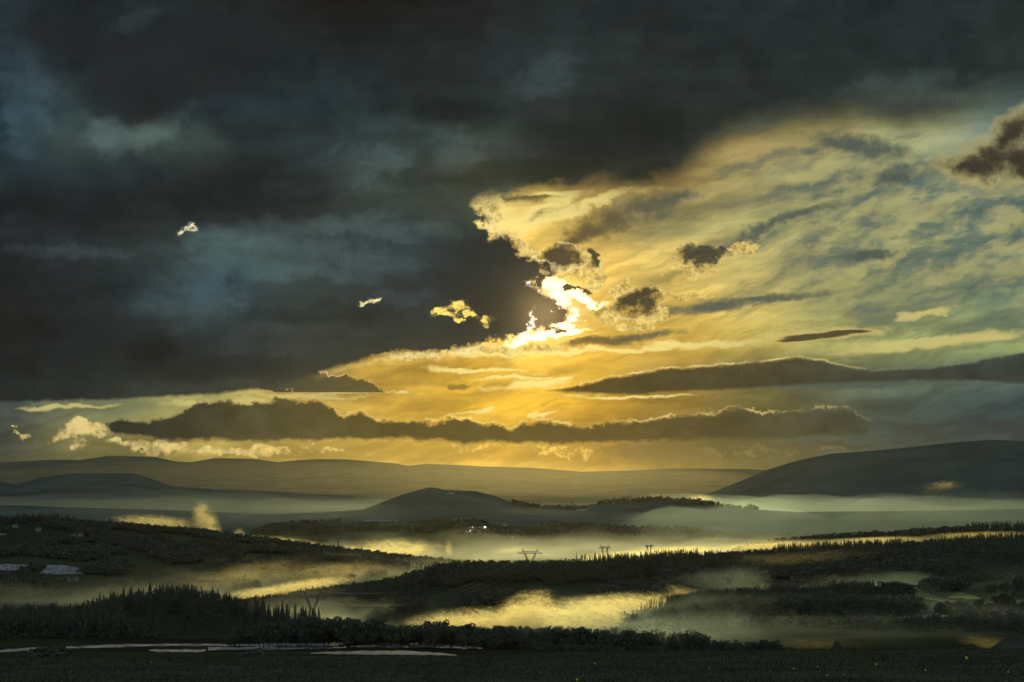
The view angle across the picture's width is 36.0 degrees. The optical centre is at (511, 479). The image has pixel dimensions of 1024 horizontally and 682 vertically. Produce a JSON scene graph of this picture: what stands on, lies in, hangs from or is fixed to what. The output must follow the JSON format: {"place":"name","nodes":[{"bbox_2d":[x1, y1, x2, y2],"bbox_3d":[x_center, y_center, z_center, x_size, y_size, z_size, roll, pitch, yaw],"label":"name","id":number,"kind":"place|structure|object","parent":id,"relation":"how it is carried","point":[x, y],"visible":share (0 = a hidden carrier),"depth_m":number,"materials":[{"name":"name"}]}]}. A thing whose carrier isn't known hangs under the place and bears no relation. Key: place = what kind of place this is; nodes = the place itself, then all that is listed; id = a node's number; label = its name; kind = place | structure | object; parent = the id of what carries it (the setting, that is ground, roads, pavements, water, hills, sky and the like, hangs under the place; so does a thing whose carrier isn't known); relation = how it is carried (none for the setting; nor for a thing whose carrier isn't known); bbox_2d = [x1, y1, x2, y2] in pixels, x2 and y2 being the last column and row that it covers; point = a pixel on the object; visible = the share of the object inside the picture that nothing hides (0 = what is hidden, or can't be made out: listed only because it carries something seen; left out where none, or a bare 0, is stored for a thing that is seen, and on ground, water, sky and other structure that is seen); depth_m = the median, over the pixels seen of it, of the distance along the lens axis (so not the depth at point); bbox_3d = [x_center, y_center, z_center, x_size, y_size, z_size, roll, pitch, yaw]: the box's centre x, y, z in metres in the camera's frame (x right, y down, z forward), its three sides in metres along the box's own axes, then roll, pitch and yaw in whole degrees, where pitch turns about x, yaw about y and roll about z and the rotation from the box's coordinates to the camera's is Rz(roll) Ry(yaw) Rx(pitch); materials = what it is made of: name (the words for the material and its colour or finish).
{"place":"outdoors","nodes":[
{"label":"outdoors","id":0,"kind":"place"},
{"bbox_2d":[0,564,26,569],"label":"water","id":1,"kind":"structure","parent":0,"point":[9,566],"depth_m":2463.27,"materials":[{"name":"liquid"}]},
{"bbox_2d":[0,647,35,651],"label":"water","id":2,"kind":"structure","parent":0,"point":[16,650],"depth_m":796.65,"materials":[{"name":"liquid"}]},
{"bbox_2d":[41,565,83,573],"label":"water","id":3,"kind":"structure","parent":0,"point":[57,569],"depth_m":2457.41,"materials":[{"name":"liquid"}]},
{"bbox_2d":[149,649,205,651],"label":"water","id":4,"kind":"structure","parent":0,"point":[175,650],"depth_m":761.15,"materials":[{"name":"liquid"}]},
{"bbox_2d":[66,642,343,647],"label":"water","id":5,"kind":"structure","parent":0,"point":[265,644],"depth_m":854.43,"materials":[{"name":"liquid"}]},
{"bbox_2d":[208,646,346,649],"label":"water","id":6,"kind":"structure","parent":0,"point":[247,648],"depth_m":808.63,"materials":[{"name":"liquid"}]},
{"bbox_2d":[0,456,765,494],"bbox_3d":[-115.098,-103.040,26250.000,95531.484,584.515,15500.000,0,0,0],"label":"mountains","id":7,"kind":"structure","parent":0,"point":[327,476],"depth_m":22276.88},
{"bbox_2d":[311,650,455,655],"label":"water","id":8,"kind":"structure","parent":0,"point":[396,652],"depth_m":708.71,"materials":[{"name":"liquid"}]},
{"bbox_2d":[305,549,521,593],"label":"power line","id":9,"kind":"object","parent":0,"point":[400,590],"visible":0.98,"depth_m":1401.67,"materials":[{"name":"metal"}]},
{"bbox_2d":[349,643,482,648],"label":"water","id":10,"kind":"structure","parent":0,"point":[412,645],"depth_m":859.63,"materials":[{"name":"liquid"}]},
{"bbox_2d":[0,440,1023,511],"bbox_3d":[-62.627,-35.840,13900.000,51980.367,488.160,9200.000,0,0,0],"label":"mountains","id":11,"kind":"structure","parent":0,"point":[977,475],"depth_m":10466.81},
{"bbox_2d":[0,522,1023,609],"bbox_3d":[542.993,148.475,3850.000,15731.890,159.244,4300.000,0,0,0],"label":"hillside","id":12,"kind":"structure","parent":0,"point":[453,543],"depth_m":4095.10,"materials":[{"name":"black plant"}]},
{"bbox_2d":[0,512,473,597],"bbox_3d":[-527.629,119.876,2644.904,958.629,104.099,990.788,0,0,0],"label":"forest","id":13,"kind":"object","parent":12,"relation":"on","point":[323,560],"visible":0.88,"depth_m":2605.59,"materials":[{"name":"green plant"}]},
{"bbox_2d":[250,517,800,537],"bbox_3d":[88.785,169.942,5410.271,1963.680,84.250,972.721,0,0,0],"label":"forest","id":14,"kind":"object","parent":12,"relation":"on","point":[267,530],"visible":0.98,"depth_m":5287.68,"materials":[{"name":"green plant"}]},
{"bbox_2d":[232,531,1023,610],"bbox_3d":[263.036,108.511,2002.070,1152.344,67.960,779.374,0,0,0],"label":"forest","id":15,"kind":"object","parent":12,"relation":"on","point":[624,565],"visible":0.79,"depth_m":1725.99,"materials":[{"name":"green plant"}]},
{"bbox_2d":[732,520,1023,551],"bbox_3d":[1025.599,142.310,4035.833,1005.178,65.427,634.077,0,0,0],"label":"forest","id":16,"kind":"object","parent":12,"relation":"on","point":[983,528],"visible":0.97,"depth_m":4061.47,"materials":[{"name":"green plant"}]},
{"bbox_2d":[0,487,1023,534],"bbox_3d":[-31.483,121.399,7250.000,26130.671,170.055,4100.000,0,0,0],"label":"valley hills","id":17,"kind":"structure","parent":0,"point":[428,503],"depth_m":6814.58,"materials":[{"name":"grey"}]},
{"bbox_2d":[511,495,758,510],"bbox_3d":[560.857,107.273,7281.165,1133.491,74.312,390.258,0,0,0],"label":"forest","id":18,"kind":"object","parent":17,"relation":"on","point":[643,499],"visible":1,"depth_m":7196.08,"materials":[{"name":"green plant"}]},
{"bbox_2d":[0,549,1023,642],"bbox_3d":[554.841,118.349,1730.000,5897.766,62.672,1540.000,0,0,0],"label":"hills","id":19,"kind":"structure","parent":0,"point":[574,603],"depth_m":1506.87,"materials":[{"name":"black plant"}]},
{"bbox_2d":[0,584,246,638],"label":"forest","id":20,"kind":"object","parent":19,"relation":"on","point":[45,621],"visible":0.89,"depth_m":995.15,"materials":[{"name":"green plant"}]},
{"bbox_2d":[229,598,233,614],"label":"conifer tree","id":21,"kind":"object","parent":19,"relation":"on","point":[230,607],"visible":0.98,"depth_m":1115.84,"materials":[{"name":"green plant"}]},
{"bbox_2d":[242,600,248,621],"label":"conifer tree","id":22,"kind":"object","parent":19,"relation":"on","point":[245,610],"visible":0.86,"depth_m":1067.92,"materials":[{"name":"green plant"}]},
{"bbox_2d":[259,603,264,625],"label":"conifer tree","id":23,"kind":"object","parent":19,"relation":"on","point":[262,619],"visible":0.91,"depth_m":1044.92,"materials":[{"name":"green plant"}]},
{"bbox_2d":[299,589,325,616],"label":"pylon","id":24,"kind":"object","parent":19,"relation":"on","point":[304,595],"visible":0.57,"depth_m":1249.81,"materials":[{"name":"metal"}]},
{"bbox_2d":[392,624,633,635],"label":"forest","id":25,"kind":"object","parent":19,"relation":"on","point":[614,630],"visible":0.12,"depth_m":1051.46,"materials":[{"name":"green plant"}]},
{"bbox_2d":[518,549,541,568],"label":"pylon","id":26,"kind":"object","parent":19,"relation":"on","point":[528,552],"visible":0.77,"depth_m":1699.93,"materials":[{"name":"metal"}]},
{"bbox_2d":[324,551,532,593],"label":"power line","id":27,"kind":"object","parent":26,"relation":"hanging from","point":[424,589],"visible":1,"depth_m":1417.22,"materials":[{"name":"metal"}]},
{"bbox_2d":[586,604,661,626],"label":"forest","id":28,"kind":"object","parent":19,"relation":"on","point":[610,619],"visible":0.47,"depth_m":1421.14,"materials":[{"name":"green plant"}]},
{"bbox_2d":[370,536,1023,617],"bbox_3d":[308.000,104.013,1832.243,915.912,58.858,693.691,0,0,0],"label":"forest","id":29,"kind":"object","parent":19,"relation":"on","point":[921,560],"visible":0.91,"depth_m":1686.71,"materials":[{"name":"green plant"}]},
{"bbox_2d":[619,583,920,626],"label":"forest","id":30,"kind":"object","parent":19,"relation":"on","point":[771,602],"visible":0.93,"depth_m":1240.39,"materials":[{"name":"green plant"}]},
{"bbox_2d":[629,602,1023,641],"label":"forest","id":31,"kind":"object","parent":19,"relation":"on","point":[989,619],"visible":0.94,"depth_m":1114.07,"materials":[{"name":"green plant"}]},
{"bbox_2d":[666,573,1023,603],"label":"forest","id":32,"kind":"object","parent":19,"relation":"on","point":[950,582],"visible":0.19,"depth_m":1407.61,"materials":[{"name":"green plant"}]},
{"bbox_2d":[874,581,895,593],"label":"tree","id":33,"kind":"object","parent":19,"relation":"on","point":[882,584],"visible":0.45,"depth_m":1457.49,"materials":[{"name":"green plant"}]},
{"bbox_2d":[883,581,908,592],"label":"tree","id":34,"kind":"object","parent":19,"relation":"on","point":[896,583],"visible":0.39,"depth_m":1457.74,"materials":[{"name":"green plant"}]},
{"bbox_2d":[896,582,912,593],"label":"tree","id":35,"kind":"object","parent":19,"relation":"on","point":[906,586],"visible":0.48,"depth_m":1455.56,"materials":[{"name":"green plant"}]},
{"bbox_2d":[905,585,916,594],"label":"tree","id":36,"kind":"object","parent":19,"relation":"on","point":[914,588],"visible":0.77,"depth_m":1456.71,"materials":[{"name":"green plant"}]},
{"bbox_2d":[912,596,928,613],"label":"tree","id":37,"kind":"object","parent":19,"relation":"on","point":[922,604],"visible":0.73,"depth_m":1249.00,"materials":[{"name":"green plant"}]},
{"bbox_2d":[933,603,947,612],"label":"tree","id":38,"kind":"object","parent":19,"relation":"on","point":[940,606],"visible":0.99,"depth_m":1199.56,"materials":[{"name":"green plant"}]},
{"bbox_2d":[948,593,979,598],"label":"lawn","id":39,"kind":"structure","parent":19,"relation":"on","point":[963,595],"depth_m":1437.66,"materials":[{"name":"green plant"}]},
{"bbox_2d":[972,599,984,608],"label":"tree","id":40,"kind":"object","parent":19,"relation":"on","point":[978,603],"visible":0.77,"depth_m":1219.08,"materials":[{"name":"green plant"}]},
{"bbox_2d":[984,584,997,593],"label":"tree","id":41,"kind":"object","parent":19,"relation":"on","point":[989,588],"visible":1,"depth_m":1418.24,"materials":[{"name":"green plant"}]},
{"bbox_2d":[990,592,1008,605],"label":"tree","id":42,"kind":"object","parent":19,"relation":"on","point":[996,600],"visible":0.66,"depth_m":1229.41,"materials":[{"name":"green plant"}]},
{"bbox_2d":[999,595,1016,607],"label":"tree","id":43,"kind":"object","parent":19,"relation":"on","point":[1005,600],"visible":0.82,"depth_m":1198.51,"materials":[{"name":"green plant"}]},
{"bbox_2d":[0,646,1023,681],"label":"meadow","id":44,"kind":"structure","parent":0,"point":[989,676],"depth_m":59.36,"materials":[{"name":"green plant"}]},
{"bbox_2d":[989,637,1023,648],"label":"earth mound","id":45,"kind":"object","parent":44,"relation":"on","point":[1013,642],"visible":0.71,"depth_m":91.34,"materials":[{"name":"green plant"}]},
{"bbox_2d":[0,634,1023,657],"bbox_3d":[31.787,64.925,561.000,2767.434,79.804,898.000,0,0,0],"label":"ground","id":46,"kind":"structure","parent":0,"point":[945,642],"depth_m":869.54,"materials":[{"name":"soil"}]},
{"bbox_2d":[23,644,72,657],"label":"bush","id":47,"kind":"object","parent":46,"relation":"on","point":[44,652],"visible":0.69,"depth_m":636.95,"materials":[{"name":"green plant"}]},
{"bbox_2d":[229,633,240,645],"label":"tree","id":48,"kind":"object","parent":46,"relation":"on","point":[237,638],"visible":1,"depth_m":815.50,"materials":[{"name":"green plant"}]},
{"bbox_2d":[230,625,249,647],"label":"tree","id":49,"kind":"object","parent":46,"relation":"on","point":[244,636],"visible":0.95,"depth_m":823.75,"materials":[{"name":"green plant"}]},
{"bbox_2d":[238,648,265,656],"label":"bush","id":50,"kind":"object","parent":46,"relation":"on","point":[255,651],"visible":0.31,"depth_m":558.14,"materials":[{"name":"green plant"}]},
{"bbox_2d":[247,625,266,647],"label":"tree","id":51,"kind":"object","parent":46,"relation":"on","point":[260,638],"visible":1,"depth_m":808.12,"materials":[{"name":"green plant"}]},
{"bbox_2d":[259,620,280,646],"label":"tree","id":52,"kind":"object","parent":46,"relation":"on","point":[273,636],"visible":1,"depth_m":808.35,"materials":[{"name":"green plant"}]},
{"bbox_2d":[276,622,293,646],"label":"tree","id":53,"kind":"object","parent":46,"relation":"on","point":[287,628],"visible":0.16,"depth_m":840.20,"materials":[{"name":"green plant"}]},
{"bbox_2d":[277,623,294,646],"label":"tree","id":54,"kind":"object","parent":46,"relation":"on","point":[283,630],"visible":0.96,"depth_m":814.28,"materials":[{"name":"green plant"}]},
{"bbox_2d":[281,617,296,642],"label":"tree","id":55,"kind":"object","parent":46,"relation":"on","point":[286,621],"visible":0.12,"depth_m":856.82,"materials":[{"name":"green plant"}]},
{"bbox_2d":[289,619,301,645],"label":"tree","id":56,"kind":"object","parent":46,"relation":"on","point":[294,634],"visible":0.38,"depth_m":842.60,"materials":[{"name":"green plant"}]},
{"bbox_2d":[295,615,319,646],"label":"tree","id":57,"kind":"object","parent":46,"relation":"on","point":[299,626],"visible":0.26,"depth_m":830.52,"materials":[{"name":"green plant"}]},
{"bbox_2d":[297,618,324,647],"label":"tree","id":58,"kind":"object","parent":46,"relation":"on","point":[306,634],"visible":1,"depth_m":818.57,"materials":[{"name":"green plant"}]},
{"bbox_2d":[309,617,336,646],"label":"tree","id":59,"kind":"object","parent":46,"relation":"on","point":[328,628],"visible":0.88,"depth_m":827.38,"materials":[{"name":"green plant"}]},
{"bbox_2d":[333,619,347,646],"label":"tree","id":60,"kind":"object","parent":46,"relation":"on","point":[338,621],"visible":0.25,"depth_m":835.84,"materials":[{"name":"green plant"}]},
{"bbox_2d":[335,618,363,648],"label":"tree","id":61,"kind":"object","parent":46,"relation":"on","point":[348,634],"visible":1,"depth_m":804.31,"materials":[{"name":"green plant"}]},
{"bbox_2d":[358,622,383,646],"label":"tree","id":62,"kind":"object","parent":46,"relation":"on","point":[367,634],"visible":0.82,"depth_m":819.54,"materials":[{"name":"green plant"}]},
{"bbox_2d":[366,618,387,644],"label":"tree","id":63,"kind":"object","parent":46,"relation":"on","point":[381,622],"visible":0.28,"depth_m":867.09,"materials":[{"name":"green plant"}]},
{"bbox_2d":[382,625,401,648],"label":"tree","id":64,"kind":"object","parent":46,"relation":"on","point":[393,637],"visible":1,"depth_m":816.29,"materials":[{"name":"green plant"}]},
{"bbox_2d":[389,626,410,646],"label":"tree","id":65,"kind":"object","parent":46,"relation":"on","point":[405,637],"visible":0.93,"depth_m":822.28,"materials":[{"name":"green plant"}]},
{"bbox_2d":[406,627,417,645],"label":"tree","id":66,"kind":"object","parent":46,"relation":"on","point":[410,628],"visible":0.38,"depth_m":855.33,"materials":[{"name":"green plant"}]},
{"bbox_2d":[409,630,421,645],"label":"tree","id":67,"kind":"object","parent":46,"relation":"on","point":[413,639],"visible":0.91,"depth_m":855.75,"materials":[{"name":"green plant"}]},
{"bbox_2d":[417,629,428,644],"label":"tree","id":68,"kind":"object","parent":46,"relation":"on","point":[421,636],"visible":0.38,"depth_m":854.12,"materials":[{"name":"green plant"}]},
{"bbox_2d":[421,621,433,643],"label":"tree","id":69,"kind":"object","parent":46,"relation":"on","point":[427,622],"visible":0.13,"depth_m":871.58,"materials":[{"name":"green plant"}]},
{"bbox_2d":[421,624,446,645],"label":"tree","id":70,"kind":"object","parent":46,"relation":"on","point":[435,636],"visible":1,"depth_m":821.47,"materials":[{"name":"green plant"}]},
{"bbox_2d":[428,622,450,648],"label":"tree","id":71,"kind":"object","parent":46,"relation":"on","point":[445,631],"visible":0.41,"depth_m":832.94,"materials":[{"name":"green plant"}]},
{"bbox_2d":[432,619,452,643],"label":"tree","id":72,"kind":"object","parent":46,"relation":"on","point":[444,622],"visible":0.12,"depth_m":849.13,"materials":[{"name":"green plant"}]},
{"bbox_2d":[443,629,456,645],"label":"tree","id":73,"kind":"object","parent":46,"relation":"on","point":[449,639],"visible":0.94,"depth_m":827.33,"materials":[{"name":"green plant"}]},
{"bbox_2d":[455,633,467,646],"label":"tree","id":74,"kind":"object","parent":46,"relation":"on","point":[461,641],"visible":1,"depth_m":811.26,"materials":[{"name":"green plant"}]},
{"bbox_2d":[453,623,480,649],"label":"tree","id":75,"kind":"object","parent":46,"relation":"on","point":[466,629],"visible":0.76,"depth_m":823.76,"materials":[{"name":"green plant"}]},
{"bbox_2d":[228,635,759,652],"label":"undergrowth","id":76,"kind":"object","parent":46,"relation":"on","point":[548,646],"visible":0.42,"depth_m":811.98,"materials":[{"name":"green plant"}]},
{"bbox_2d":[492,628,513,646],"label":"tree","id":77,"kind":"object","parent":46,"relation":"on","point":[504,633],"visible":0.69,"depth_m":843.96,"materials":[{"name":"green plant"}]},
{"bbox_2d":[508,633,521,649],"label":"tree","id":78,"kind":"object","parent":46,"relation":"on","point":[512,642],"visible":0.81,"depth_m":824.12,"materials":[{"name":"green plant"}]},
{"bbox_2d":[527,630,538,640],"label":"tree","id":79,"kind":"object","parent":46,"relation":"on","point":[532,633],"visible":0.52,"depth_m":876.68,"materials":[{"name":"green plant"}]},
{"bbox_2d":[533,632,543,642],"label":"tree","id":80,"kind":"object","parent":46,"relation":"on","point":[537,638],"visible":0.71,"depth_m":866.06,"materials":[{"name":"green plant"}]},
{"bbox_2d":[540,628,562,645],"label":"tree","id":81,"kind":"object","parent":46,"relation":"on","point":[553,635],"visible":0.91,"depth_m":835.96,"materials":[{"name":"green plant"}]},
{"bbox_2d":[555,630,570,646],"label":"tree","id":82,"kind":"object","parent":46,"relation":"on","point":[563,633],"visible":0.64,"depth_m":835.85,"materials":[{"name":"green plant"}]},
{"bbox_2d":[566,627,584,645],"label":"tree","id":83,"kind":"object","parent":46,"relation":"on","point":[577,635],"visible":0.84,"depth_m":829.00,"materials":[{"name":"green plant"}]},
{"bbox_2d":[577,627,594,645],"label":"tree","id":84,"kind":"object","parent":46,"relation":"on","point":[587,635],"visible":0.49,"depth_m":840.87,"materials":[{"name":"green plant"}]},
{"bbox_2d":[591,632,600,644],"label":"tree","id":85,"kind":"object","parent":46,"relation":"on","point":[595,638],"visible":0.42,"depth_m":846.25,"materials":[{"name":"green plant"}]},
{"bbox_2d":[598,632,617,647],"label":"tree","id":86,"kind":"object","parent":46,"relation":"on","point":[605,638],"visible":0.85,"depth_m":806.29,"materials":[{"name":"green plant"}]},
{"bbox_2d":[610,632,624,646],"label":"tree","id":87,"kind":"object","parent":46,"relation":"on","point":[615,636],"visible":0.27,"depth_m":865.80,"materials":[{"name":"green plant"}]},
{"bbox_2d":[617,630,639,649],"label":"tree","id":88,"kind":"object","parent":46,"relation":"on","point":[627,642],"visible":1,"depth_m":810.35,"materials":[{"name":"green plant"}]},
{"bbox_2d":[625,630,650,647],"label":"tree","id":89,"kind":"object","parent":46,"relation":"on","point":[642,638],"visible":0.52,"depth_m":839.20,"materials":[{"name":"green plant"}]},
{"bbox_2d":[637,633,656,647],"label":"tree","id":90,"kind":"object","parent":46,"relation":"on","point":[652,638],"visible":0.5,"depth_m":853.79,"materials":[{"name":"green plant"}]},
{"bbox_2d":[667,635,679,650],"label":"tree","id":91,"kind":"object","parent":46,"relation":"on","point":[673,645],"visible":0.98,"depth_m":783.86,"materials":[{"name":"green plant"}]},
{"bbox_2d":[676,628,701,649],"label":"tree","id":92,"kind":"object","parent":46,"relation":"on","point":[688,641],"visible":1,"depth_m":777.84,"materials":[{"name":"green plant"}]},
{"bbox_2d":[697,631,710,649],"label":"tree","id":93,"kind":"object","parent":46,"relation":"on","point":[705,639],"visible":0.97,"depth_m":783.80,"materials":[{"name":"green plant"}]},
{"bbox_2d":[708,639,720,648],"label":"tree","id":94,"kind":"object","parent":46,"relation":"on","point":[713,644],"visible":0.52,"depth_m":840.33,"materials":[{"name":"green plant"}]},
{"bbox_2d":[714,642,727,651],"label":"tree","id":95,"kind":"object","parent":46,"relation":"on","point":[720,646],"visible":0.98,"depth_m":798.87,"materials":[{"name":"green plant"}]},
{"bbox_2d":[727,645,736,650],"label":"tree","id":96,"kind":"object","parent":46,"relation":"on","point":[731,647],"visible":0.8,"depth_m":799.71,"materials":[{"name":"green plant"}]},
{"bbox_2d":[744,641,758,650],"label":"tree","id":97,"kind":"object","parent":46,"relation":"on","point":[750,645],"visible":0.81,"depth_m":798.92,"materials":[{"name":"green plant"}]},
{"bbox_2d":[757,639,770,650],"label":"tree","id":98,"kind":"object","parent":46,"relation":"on","point":[761,643],"visible":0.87,"depth_m":798.40,"materials":[{"name":"green plant"}]},
{"bbox_2d":[767,639,782,650],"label":"tree","id":99,"kind":"object","parent":46,"relation":"on","point":[774,644],"visible":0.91,"depth_m":798.61,"materials":[{"name":"green plant"}]},
{"bbox_2d":[831,639,848,649],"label":"bush","id":100,"kind":"object","parent":46,"relation":"on","point":[838,646],"visible":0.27,"depth_m":599.97,"materials":[{"name":"green plant"}]},
{"bbox_2d":[955,643,981,649],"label":"bush","id":101,"kind":"object","parent":46,"relation":"on","point":[970,646],"visible":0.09,"depth_m":618.08,"materials":[{"name":"green plant"}]},
{"bbox_2d":[0,0,1023,471],"label":"sky","id":102,"kind":"structure","parent":0,"point":[569,235],"materials":[{"name":"grey"}]},
{"bbox_2d":[908,614,958,617],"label":"lawn","id":103,"kind":"structure","parent":0,"point":[925,615],"depth_m":1219.38,"materials":[{"name":"green plant"}]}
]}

